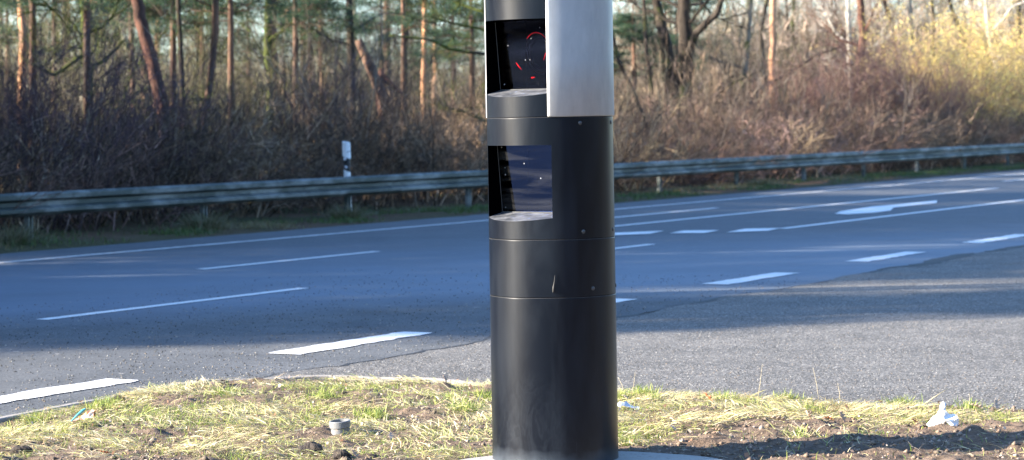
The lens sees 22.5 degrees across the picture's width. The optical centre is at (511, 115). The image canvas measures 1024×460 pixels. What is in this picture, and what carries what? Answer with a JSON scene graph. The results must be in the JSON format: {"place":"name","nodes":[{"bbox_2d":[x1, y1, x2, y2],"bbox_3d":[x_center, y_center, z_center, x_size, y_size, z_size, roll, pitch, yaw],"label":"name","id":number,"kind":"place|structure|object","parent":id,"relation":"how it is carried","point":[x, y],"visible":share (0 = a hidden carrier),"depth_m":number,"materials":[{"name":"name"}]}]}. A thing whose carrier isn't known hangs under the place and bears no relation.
{"place":"outdoors","nodes":[
{"label":"outdoors","id":0,"kind":"place"},
{"bbox_2d":[0,145,829,362],"bbox_3d":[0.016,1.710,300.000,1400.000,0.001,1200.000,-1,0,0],"label":"ground","id":1,"kind":"structure","parent":0,"point":[438,191],"depth_m":45.27,"materials":[{"name":"green plant"}]},
{"bbox_2d":[18,4,27,184],"bbox_3d":[-11.707,-5.819,60.697,6.775,15.266,6.395,-1,0,-45],"label":"pine tree","id":2,"kind":"object","parent":1,"relation":"on","point":[20,21],"visible":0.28,"depth_m":60.45,"materials":[{"name":"brown plant"}]},
{"bbox_2d":[5,0,73,188],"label":"young pine","id":3,"kind":"object","parent":1,"relation":"on","point":[27,7],"visible":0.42,"depth_m":54.42,"materials":[{"name":"brown plant"}]},
{"bbox_2d":[0,0,117,184],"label":"young pine","id":4,"kind":"object","parent":1,"relation":"on","point":[88,6],"visible":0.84,"depth_m":52.78,"materials":[{"name":"brown plant"}]},
{"bbox_2d":[0,0,117,104],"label":"young pine","id":5,"kind":"object","parent":1,"relation":"on","point":[6,19],"visible":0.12,"depth_m":78.94,"materials":[{"name":"green plant"}]},
{"bbox_2d":[0,0,143,180],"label":"young pine","id":6,"kind":"object","parent":1,"relation":"on","point":[53,22],"visible":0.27,"depth_m":68.04,"materials":[{"name":"green plant"}]},
{"bbox_2d":[0,0,174,134],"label":"bare tree","id":7,"kind":"object","parent":1,"relation":"on","point":[131,23],"visible":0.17,"depth_m":61.86,"materials":[{"name":"brown plant"}]},
{"bbox_2d":[56,1,169,111],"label":"young pine","id":8,"kind":"object","parent":1,"relation":"on","point":[120,27],"visible":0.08,"depth_m":78.57,"materials":[{"name":"green plant"}]},
{"bbox_2d":[0,0,249,140],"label":"mossy tree","id":9,"kind":"object","parent":1,"relation":"on","point":[50,9],"visible":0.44,"depth_m":53.65,"materials":[{"name":"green plant"}]},
{"bbox_2d":[74,0,206,138],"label":"pine tree","id":10,"kind":"object","parent":1,"relation":"on","point":[140,45],"visible":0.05,"depth_m":78.50,"materials":[{"name":"brown plant"}]},
{"bbox_2d":[131,0,173,164],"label":"leaning pine","id":11,"kind":"object","parent":1,"relation":"on","point":[140,7],"visible":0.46,"depth_m":51.25,"materials":[{"name":"red plant"}]},
{"bbox_2d":[97,0,227,128],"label":"young pine","id":12,"kind":"object","parent":1,"relation":"on","point":[148,9],"visible":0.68,"depth_m":62.48,"materials":[{"name":"green plant"}]},
{"bbox_2d":[148,0,187,123],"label":"bare tree","id":13,"kind":"object","parent":1,"relation":"on","point":[178,7],"visible":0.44,"depth_m":57.56,"materials":[{"name":"brown plant"}]},
{"bbox_2d":[106,1,265,114],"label":"bare tree","id":14,"kind":"object","parent":1,"relation":"on","point":[208,65],"visible":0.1,"depth_m":82.84,"materials":[{"name":"brown plant"}]},
{"bbox_2d":[122,0,263,102],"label":"young pine","id":15,"kind":"object","parent":1,"relation":"on","point":[202,43],"visible":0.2,"depth_m":78.17,"materials":[{"name":"green plant"}]},
{"bbox_2d":[204,0,218,136],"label":"pine tree","id":16,"kind":"object","parent":1,"relation":"on","point":[215,19],"visible":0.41,"depth_m":55.05,"materials":[{"name":"brown plant"}]},
{"bbox_2d":[129,0,304,132],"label":"young pine","id":17,"kind":"object","parent":1,"relation":"on","point":[230,9],"visible":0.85,"depth_m":61.39,"materials":[{"name":"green plant"}]},
{"bbox_2d":[145,0,344,169],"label":"mossy tree","id":18,"kind":"object","parent":1,"relation":"on","point":[266,30],"visible":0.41,"depth_m":73.61,"materials":[{"name":"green plant"}]},
{"bbox_2d":[184,0,317,127],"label":"young pine","id":19,"kind":"object","parent":1,"relation":"on","point":[254,36],"visible":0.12,"depth_m":90.90,"materials":[{"name":"green plant"}]},
{"bbox_2d":[266,0,278,136],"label":"pine tree","id":20,"kind":"object","parent":1,"relation":"on","point":[275,57],"visible":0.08,"depth_m":78.02,"materials":[{"name":"brown plant"}]},
{"bbox_2d":[256,0,357,118],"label":"young pine","id":21,"kind":"object","parent":1,"relation":"on","point":[283,25],"visible":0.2,"depth_m":81.35,"materials":[{"name":"green plant"}]},
{"bbox_2d":[0,0,646,187],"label":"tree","id":22,"kind":"object","parent":1,"relation":"on","point":[241,51],"visible":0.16,"depth_m":71.65,"materials":[{"name":"brown plant"}]},
{"bbox_2d":[261,0,389,162],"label":"young pine","id":23,"kind":"object","parent":1,"relation":"on","point":[316,4],"visible":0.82,"depth_m":65.45,"materials":[{"name":"green plant"}]},
{"bbox_2d":[342,141,351,210],"bbox_3d":[-2.702,1.096,42.199,0.145,1.360,0.106,-2,-1,22],"label":"delineator post","id":24,"kind":"object","parent":1,"relation":"on","point":[346,154],"visible":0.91,"depth_m":42.17,"materials":[{"name":"white plastic"}]},
{"bbox_2d":[234,0,469,117],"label":"bare tree","id":25,"kind":"object","parent":1,"relation":"on","point":[350,36],"visible":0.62,"depth_m":66.02,"materials":[{"name":"brown plant"}]},
{"bbox_2d":[298,0,411,162],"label":"pine tree","id":26,"kind":"object","parent":1,"relation":"on","point":[333,33],"visible":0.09,"depth_m":85.78,"materials":[{"name":"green plant"}]},
{"bbox_2d":[355,39,403,139],"bbox_3d":[-3.009,-0.466,58.740,1.118,2.587,0.632,-1,0,0],"label":"broken tree","id":27,"kind":"object","parent":1,"relation":"on","point":[366,55],"visible":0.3,"depth_m":58.49,"materials":[{"name":"brown plant"}]},
{"bbox_2d":[329,0,435,137],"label":"young pine","id":28,"kind":"object","parent":1,"relation":"on","point":[384,38],"visible":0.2,"depth_m":92.72,"materials":[{"name":"green plant"}]},
{"bbox_2d":[327,0,469,103],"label":"tree","id":29,"kind":"object","parent":1,"relation":"on","point":[406,33],"visible":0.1,"depth_m":84.72,"materials":[{"name":"brown plant"}]},
{"bbox_2d":[383,0,420,97],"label":"pine tree","id":30,"kind":"object","parent":1,"relation":"on","point":[389,36],"visible":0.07,"depth_m":105.13,"materials":[{"name":"brown plant"}]},
{"bbox_2d":[335,0,474,131],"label":"young pine","id":31,"kind":"object","parent":1,"relation":"on","point":[402,17],"visible":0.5,"depth_m":72.49,"materials":[{"name":"green plant"}]},
{"bbox_2d":[358,0,484,129],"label":"young pine","id":32,"kind":"object","parent":1,"relation":"on","point":[417,29],"visible":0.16,"depth_m":83.50,"materials":[{"name":"green plant"}]},
{"bbox_2d":[421,0,426,127],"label":"pine tree","id":33,"kind":"object","parent":1,"relation":"on","point":[422,84],"visible":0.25,"depth_m":73.56,"materials":[{"name":"brown plant"}]},
{"bbox_2d":[389,0,486,121],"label":"mossy oak","id":34,"kind":"object","parent":1,"relation":"on","point":[458,2],"visible":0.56,"depth_m":58.08,"materials":[{"name":"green plant"}]},
{"bbox_2d":[398,0,483,149],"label":"young pine","id":35,"kind":"object","parent":1,"relation":"on","point":[472,60],"visible":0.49,"depth_m":69.77,"materials":[{"name":"green plant"}]},
{"bbox_2d":[419,0,484,116],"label":"bare tree","id":36,"kind":"object","parent":1,"relation":"on","point":[465,62],"visible":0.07,"depth_m":77.65,"materials":[{"name":"brown plant"}]},
{"bbox_2d":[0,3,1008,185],"bbox_3d":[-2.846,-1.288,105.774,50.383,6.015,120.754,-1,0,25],"label":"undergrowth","id":37,"kind":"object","parent":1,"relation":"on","point":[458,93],"visible":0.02,"depth_m":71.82,"materials":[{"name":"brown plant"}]},
{"bbox_2d":[0,0,1023,234],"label":"thicket","id":38,"kind":"object","parent":1,"relation":"on","point":[386,160],"visible":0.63,"depth_m":47.60,"materials":[{"name":"brown plant"}]},
{"bbox_2d":[10,0,1023,146],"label":"wood","id":39,"kind":"object","parent":1,"relation":"on","point":[781,36],"visible":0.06,"depth_m":129.10,"materials":[{"name":"brown plant"}]},
{"bbox_2d":[612,0,652,107],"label":"bare tree","id":40,"kind":"object","parent":1,"relation":"on","point":[623,40],"visible":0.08,"depth_m":92.19,"materials":[{"name":"brown plant"}]},
{"bbox_2d":[613,30,656,178],"bbox_3d":[1.910,-2.714,63.427,2.955,8.819,2.671,-1,0,-34],"label":"bare tree","id":41,"kind":"object","parent":1,"relation":"on","point":[618,60],"visible":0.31,"depth_m":63.42,"materials":[{"name":"brown plant"}]},
{"bbox_2d":[613,5,670,130],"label":"young pine","id":42,"kind":"object","parent":1,"relation":"on","point":[619,23],"visible":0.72,"depth_m":71.74,"materials":[{"name":"green plant"}]},
{"bbox_2d":[613,0,674,126],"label":"bare tree","id":43,"kind":"object","parent":1,"relation":"on","point":[647,59],"visible":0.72,"depth_m":70.49,"materials":[{"name":"brown plant"}]},
{"bbox_2d":[613,0,722,125],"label":"young pine","id":44,"kind":"object","parent":1,"relation":"on","point":[664,5],"visible":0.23,"depth_m":83.85,"materials":[{"name":"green plant"}]},
{"bbox_2d":[620,0,736,71],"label":"bare tree","id":45,"kind":"object","parent":1,"relation":"on","point":[709,4],"visible":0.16,"depth_m":109.39,"materials":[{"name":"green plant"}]},
{"bbox_2d":[612,0,802,149],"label":"twin trunk tree","id":46,"kind":"object","parent":1,"relation":"on","point":[684,21],"visible":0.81,"depth_m":71.33,"materials":[{"name":"brown plant"}]},
{"bbox_2d":[669,0,786,103],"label":"bare tree","id":47,"kind":"object","parent":1,"relation":"on","point":[749,17],"visible":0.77,"depth_m":74.00,"materials":[{"name":"brown plant"}]},
{"bbox_2d":[768,0,776,109],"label":"pine tree","id":48,"kind":"object","parent":1,"relation":"on","point":[772,7],"visible":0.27,"depth_m":92.17,"materials":[{"name":"brown plant"}]},
{"bbox_2d":[728,0,825,106],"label":"bare tree","id":49,"kind":"object","parent":1,"relation":"on","point":[787,27],"visible":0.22,"depth_m":127.96,"materials":[{"name":"brown plant"}]},
{"bbox_2d":[714,0,866,95],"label":"bare tree","id":50,"kind":"object","parent":1,"relation":"on","point":[764,10],"visible":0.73,"depth_m":83.30,"materials":[{"name":"brown plant"}]},
{"bbox_2d":[735,0,873,96],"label":"bare tree","id":51,"kind":"object","parent":1,"relation":"on","point":[792,8],"visible":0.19,"depth_m":128.15,"materials":[{"name":"brown plant"}]},
{"bbox_2d":[795,0,902,100],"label":"birch tree","id":52,"kind":"object","parent":1,"relation":"on","point":[847,12],"visible":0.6,"depth_m":96.36,"materials":[{"name":"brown plant"}]},
{"bbox_2d":[800,0,937,88],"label":"red trunk tree","id":53,"kind":"object","parent":1,"relation":"on","point":[860,11],"visible":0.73,"depth_m":91.51,"materials":[{"name":"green plant"}]},
{"bbox_2d":[853,0,906,88],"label":"bare tree","id":54,"kind":"object","parent":1,"relation":"on","point":[888,16],"visible":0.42,"depth_m":115.71,"materials":[{"name":"brown plant"}]},
{"bbox_2d":[874,0,963,72],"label":"bare tree","id":55,"kind":"object","parent":1,"relation":"on","point":[931,6],"visible":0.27,"depth_m":117.97,"materials":[{"name":"brown plant"}]},
{"bbox_2d":[841,0,1022,109],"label":"yellow bush","id":56,"kind":"object","parent":1,"relation":"on","point":[930,46],"visible":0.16,"depth_m":85.67,"materials":[{"name":"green plant"}]},
{"bbox_2d":[884,0,987,75],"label":"bare tree","id":57,"kind":"object","parent":1,"relation":"on","point":[909,8],"visible":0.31,"depth_m":112.10,"materials":[{"name":"brown plant"}]},
{"bbox_2d":[903,0,981,92],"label":"bare tree","id":58,"kind":"object","parent":1,"relation":"on","point":[940,5],"visible":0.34,"depth_m":114.65,"materials":[{"name":"brown plant"}]},
{"bbox_2d":[918,0,1018,80],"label":"bare tree","id":59,"kind":"object","parent":1,"relation":"on","point":[953,10],"visible":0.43,"depth_m":114.83,"materials":[{"name":"brown plant"}]},
{"bbox_2d":[964,0,1023,98],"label":"pale forked tree","id":60,"kind":"object","parent":1,"relation":"on","point":[1004,15],"visible":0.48,"depth_m":102.03,"materials":[{"name":"beige plant"}]},
{"bbox_2d":[3,0,1015,79],"label":"sky","id":61,"kind":"structure","parent":0,"point":[619,2],"materials":[{"name":"white"}]},
{"bbox_2d":[0,170,1023,416],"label":"road","id":62,"kind":"structure","parent":0,"point":[402,256],"depth_m":26.87,"materials":[{"name":"grey asphalt"}]},
{"bbox_2d":[0,379,137,402],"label":"give way dash","id":63,"kind":"object","parent":62,"relation":"on","point":[50,391],"visible":1,"depth_m":15.70,"materials":[{"name":"paint"}]},
{"bbox_2d":[42,288,305,319],"bbox_3d":[-2.945,1.673,23.044,0.138,0.001,4.076,-1,0,27],"label":"lane marking","id":64,"kind":"object","parent":62,"relation":"on","point":[169,304],"visible":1,"depth_m":22.81,"materials":[{"name":"paint"}]},
{"bbox_2d":[201,251,379,268],"bbox_3d":[-2.528,1.669,29.805,0.137,0.001,3.817,-1,0,27],"label":"lane marking","id":65,"kind":"object","parent":62,"relation":"on","point":[289,260],"visible":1,"depth_m":29.66,"materials":[{"name":"paint"}]},
{"bbox_2d":[270,332,431,353],"bbox_3d":[-1.156,1.656,18.789,0.306,0.001,1.907,-1,0,27],"label":"give way dash","id":66,"kind":"object","parent":62,"relation":"on","point":[339,344],"visible":1,"depth_m":18.71,"materials":[{"name":"paint"}]},
{"bbox_2d":[0,173,1023,262],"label":"edge line","id":67,"kind":"object","parent":62,"relation":"on","point":[429,225],"visible":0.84,"depth_m":36.98,"materials":[{"name":"paint"}]},
{"bbox_2d":[703,272,793,283],"bbox_3d":[2.395,1.622,25.669,0.298,0.001,1.885,-1,0,27],"label":"give way dash","id":68,"kind":"object","parent":62,"relation":"on","point":[751,278],"visible":1,"depth_m":25.62,"materials":[{"name":"paint"}]},
{"bbox_2d":[730,228,777,231],"bbox_3d":[3.405,1.608,36.149,0.472,0.001,1.386,-1,0,19],"label":"turn lane dash","id":69,"kind":"object","parent":62,"relation":"on","point":[755,229],"visible":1,"depth_m":36.27,"materials":[{"name":"paint"}]},
{"bbox_2d":[615,188,994,225],"bbox_3d":[5.331,1.594,45.292,0.148,0.001,21.686,-1,0,28],"label":"lane line","id":70,"kind":"object","parent":62,"relation":"on","point":[791,208],"visible":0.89,"depth_m":43.86,"materials":[{"name":"paint"}]},
{"bbox_2d":[835,200,936,213],"bbox_3d":[6.555,1.578,44.483,0.741,0.001,6.577,-1,0,22],"label":"turn arrow","id":71,"kind":"object","parent":62,"relation":"on","point":[873,209],"visible":1,"depth_m":43.74,"materials":[{"name":"paint"}]},
{"bbox_2d":[850,252,922,261],"bbox_3d":[4.263,1.604,29.300,0.301,0.001,2.062,-1,0,27],"label":"give way dash","id":72,"kind":"object","parent":62,"relation":"on","point":[869,259],"visible":1,"depth_m":29.27,"materials":[{"name":"paint"}]},
{"bbox_2d":[779,199,1023,228],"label":"lane line","id":73,"kind":"object","parent":62,"relation":"on","point":[895,215],"visible":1,"depth_m":40.86,"materials":[{"name":"paint"}]},
{"bbox_2d":[963,234,1023,242],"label":"give way dash","id":74,"kind":"object","parent":62,"relation":"on","point":[998,238],"visible":1,"depth_m":33.15,"materials":[{"name":"paint"}]},
{"bbox_2d":[0,378,1023,459],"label":"verge soil","id":75,"kind":"structure","parent":0,"point":[705,441],"depth_m":12.99,"materials":[{"name":"soil"}]},
{"bbox_2d":[10,445,32,455],"bbox_3d":[-2.383,1.635,12.500,0.089,0.074,0.101,-1,0,37],"label":"soil clod","id":76,"kind":"object","parent":75,"relation":"on","point":[26,448],"visible":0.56,"depth_m":12.47,"materials":[{"name":"soil"}]},
{"bbox_2d":[70,408,95,422],"bbox_3d":[-2.251,1.573,13.502,0.134,0.075,0.084,-1,0,0],"label":"candy wrapper","id":77,"kind":"object","parent":75,"relation":"on","point":[89,414],"visible":1,"depth_m":13.50,"materials":[{"name":"multicoloured"}]},
{"bbox_2d":[297,441,323,455],"bbox_3d":[-0.970,1.612,12.396,0.133,0.085,0.103,-1,0,0],"label":"soil clod","id":78,"kind":"object","parent":75,"relation":"on","point":[313,446],"visible":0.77,"depth_m":12.36,"materials":[{"name":"soil"}]},
{"bbox_2d":[329,419,350,434],"bbox_3d":[-0.882,1.620,13.192,0.111,0.123,0.110,-1,0,0],"label":"plastic pipe","id":79,"kind":"object","parent":75,"relation":"on","point":[341,425],"visible":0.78,"depth_m":13.15,"materials":[{"name":"grey plastic"}]},
{"bbox_2d":[331,449,350,459],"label":"soil clod","id":80,"kind":"object","parent":75,"relation":"on","point":[339,453],"visible":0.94,"depth_m":12.16,"materials":[{"name":"soil"}]},
{"bbox_2d":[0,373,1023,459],"bbox_3d":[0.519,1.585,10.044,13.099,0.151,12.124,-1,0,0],"label":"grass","id":81,"kind":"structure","parent":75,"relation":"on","point":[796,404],"depth_m":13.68,"materials":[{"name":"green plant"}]},
{"bbox_2d":[0,374,1023,459],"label":"leaf crumbs","id":82,"kind":"object","parent":75,"relation":"on","point":[461,417],"visible":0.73,"depth_m":13.16,"materials":[{"name":"brown plant"}]},
{"bbox_2d":[461,451,721,459],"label":"concrete pad","id":83,"kind":"object","parent":75,"relation":"on","point":[626,455],"visible":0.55,"depth_m":12.12,"materials":[{"name":"grey concrete"}]},
{"bbox_2d":[484,0,618,459],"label":"camera pillar","id":84,"kind":"structure","parent":83,"relation":"on","point":[549,87],"depth_m":11.91,"materials":[{"name":"black metal"}]},
{"bbox_2d":[926,401,958,425],"bbox_3d":[2.216,1.538,13.244,0.157,0.133,0.079,-1,0,-22],"label":"crumpled paper","id":85,"kind":"object","parent":75,"relation":"on","point":[942,414],"visible":0.94,"depth_m":13.25,"materials":[{"name":"grey paper"}]},
{"bbox_2d":[0,155,1023,253],"bbox_3d":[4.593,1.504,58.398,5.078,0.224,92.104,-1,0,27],"label":"verge grass","id":86,"kind":"structure","parent":0,"point":[271,224],"depth_m":43.79,"materials":[{"name":"green plant"}]},
{"bbox_2d":[0,218,58,244],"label":"grass clump","id":87,"kind":"object","parent":86,"relation":"on","point":[17,238],"visible":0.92,"depth_m":33.41,"materials":[{"name":"plant"}]},
{"bbox_2d":[0,0,250,229],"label":"bush","id":88,"kind":"object","parent":86,"relation":"on","point":[18,110],"visible":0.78,"depth_m":38.39,"materials":[{"name":"brown plant"}]},
{"bbox_2d":[2,2,333,220],"bbox_3d":[-5.609,-0.174,42.410,4.128,3.774,6.063,-1,0,31],"label":"purple shrub","id":89,"kind":"object","parent":86,"relation":"on","point":[179,119],"visible":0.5,"depth_m":41.36,"materials":[{"name":"plant"}]},
{"bbox_2d":[157,209,248,229],"bbox_3d":[-4.449,1.491,37.525,1.278,0.457,1.255,-1,0,-40],"label":"grass clump","id":90,"kind":"object","parent":86,"relation":"on","point":[207,223],"visible":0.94,"depth_m":37.41,"materials":[{"name":"plant"}]},
{"bbox_2d":[142,0,462,202],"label":"tree","id":91,"kind":"object","parent":86,"relation":"on","point":[323,92],"visible":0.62,"depth_m":48.16,"materials":[{"name":"brown plant"}]},
{"bbox_2d":[316,200,375,217],"bbox_3d":[-2.638,1.502,41.090,1.215,0.374,1.016,-1,0,0],"label":"grass clump","id":92,"kind":"object","parent":86,"relation":"on","point":[347,212],"visible":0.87,"depth_m":40.97,"materials":[{"name":"plant"}]},
{"bbox_2d":[0,143,1023,241],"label":"guard rail","id":93,"kind":"object","parent":86,"relation":"on","point":[203,196],"visible":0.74,"depth_m":41.75,"materials":[{"name":"grey metal"}]},
{"bbox_2d":[613,92,698,190],"bbox_3d":[2.533,0.397,54.387,3.476,2.484,1.675,-1,0,39],"label":"pale stem shrub","id":94,"kind":"object","parent":86,"relation":"on","point":[624,183],"visible":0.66,"depth_m":53.95,"materials":[{"name":"plant"}]},
{"bbox_2d":[612,40,731,188],"bbox_3d":[2.804,0.006,55.286,3.579,3.252,2.093,-1,0,37],"label":"pale stem shrub","id":95,"kind":"object","parent":86,"relation":"on","point":[677,107],"visible":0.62,"depth_m":55.09,"materials":[{"name":"plant"}]},
{"bbox_2d":[651,110,770,184],"bbox_3d":[4.489,0.704,58.206,2.843,1.825,2.288,-1,0,0],"label":"arching bramble","id":96,"kind":"object","parent":86,"relation":"on","point":[708,155],"visible":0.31,"depth_m":58.33,"materials":[{"name":"plant"}]},
{"bbox_2d":[734,35,890,170],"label":"red shrub","id":97,"kind":"object","parent":86,"relation":"on","point":[809,89],"visible":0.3,"depth_m":70.22,"materials":[{"name":"brown plant"}]},
{"bbox_2d":[757,15,901,166],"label":"red shrub","id":98,"kind":"object","parent":86,"relation":"on","point":[864,77],"visible":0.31,"depth_m":74.07,"materials":[{"name":"brown plant"}]},
{"bbox_2d":[779,25,973,166],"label":"red shrub","id":99,"kind":"object","parent":86,"relation":"on","point":[867,68],"visible":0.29,"depth_m":74.67,"materials":[{"name":"brown plant"}]},
{"bbox_2d":[828,13,989,166],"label":"red shrub","id":100,"kind":"object","parent":86,"relation":"on","point":[900,87],"visible":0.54,"depth_m":75.05,"materials":[{"name":"brown plant"}]},
{"bbox_2d":[810,0,1023,136],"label":"yellow bush","id":101,"kind":"object","parent":86,"relation":"on","point":[1002,82],"visible":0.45,"depth_m":83.27,"materials":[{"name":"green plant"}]},
{"bbox_2d":[851,0,1023,157],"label":"yellow bush","id":102,"kind":"object","parent":86,"relation":"on","point":[996,45],"visible":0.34,"depth_m":87.06,"materials":[{"name":"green plant"}]},
{"bbox_2d":[859,42,1023,165],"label":"red shrub","id":103,"kind":"object","parent":86,"relation":"on","point":[963,94],"visible":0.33,"depth_m":76.26,"materials":[{"name":"brown plant"}]},
{"bbox_2d":[265,247,1023,409],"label":"side road","id":104,"kind":"structure","parent":0,"point":[1002,267],"depth_m":18.47,"materials":[{"name":"grey asphalt"}]},
{"bbox_2d":[0,375,987,422],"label":"kerb","id":105,"kind":"structure","parent":104,"relation":"on","point":[7,417],"depth_m":15.81,"materials":[{"name":"concrete"}]},
{"bbox_2d":[0,271,1023,411],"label":"asphalt surface","id":106,"kind":"object","parent":104,"relation":"part of","point":[699,334],"visible":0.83,"depth_m":17.65,"materials":[{"name":"asphalt"}]},
{"bbox_2d":[261,245,1023,377],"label":"road seam","id":107,"kind":"object","parent":104,"relation":"on","point":[937,260],"visible":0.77,"depth_m":27.49,"materials":[{"name":"black"}]},
{"bbox_2d":[969,0,1023,113],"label":"tree","id":108,"kind":"object","parent":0,"point":[1018,15],"visible":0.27,"depth_m":119.83,"materials":[{"name":"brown plant"}]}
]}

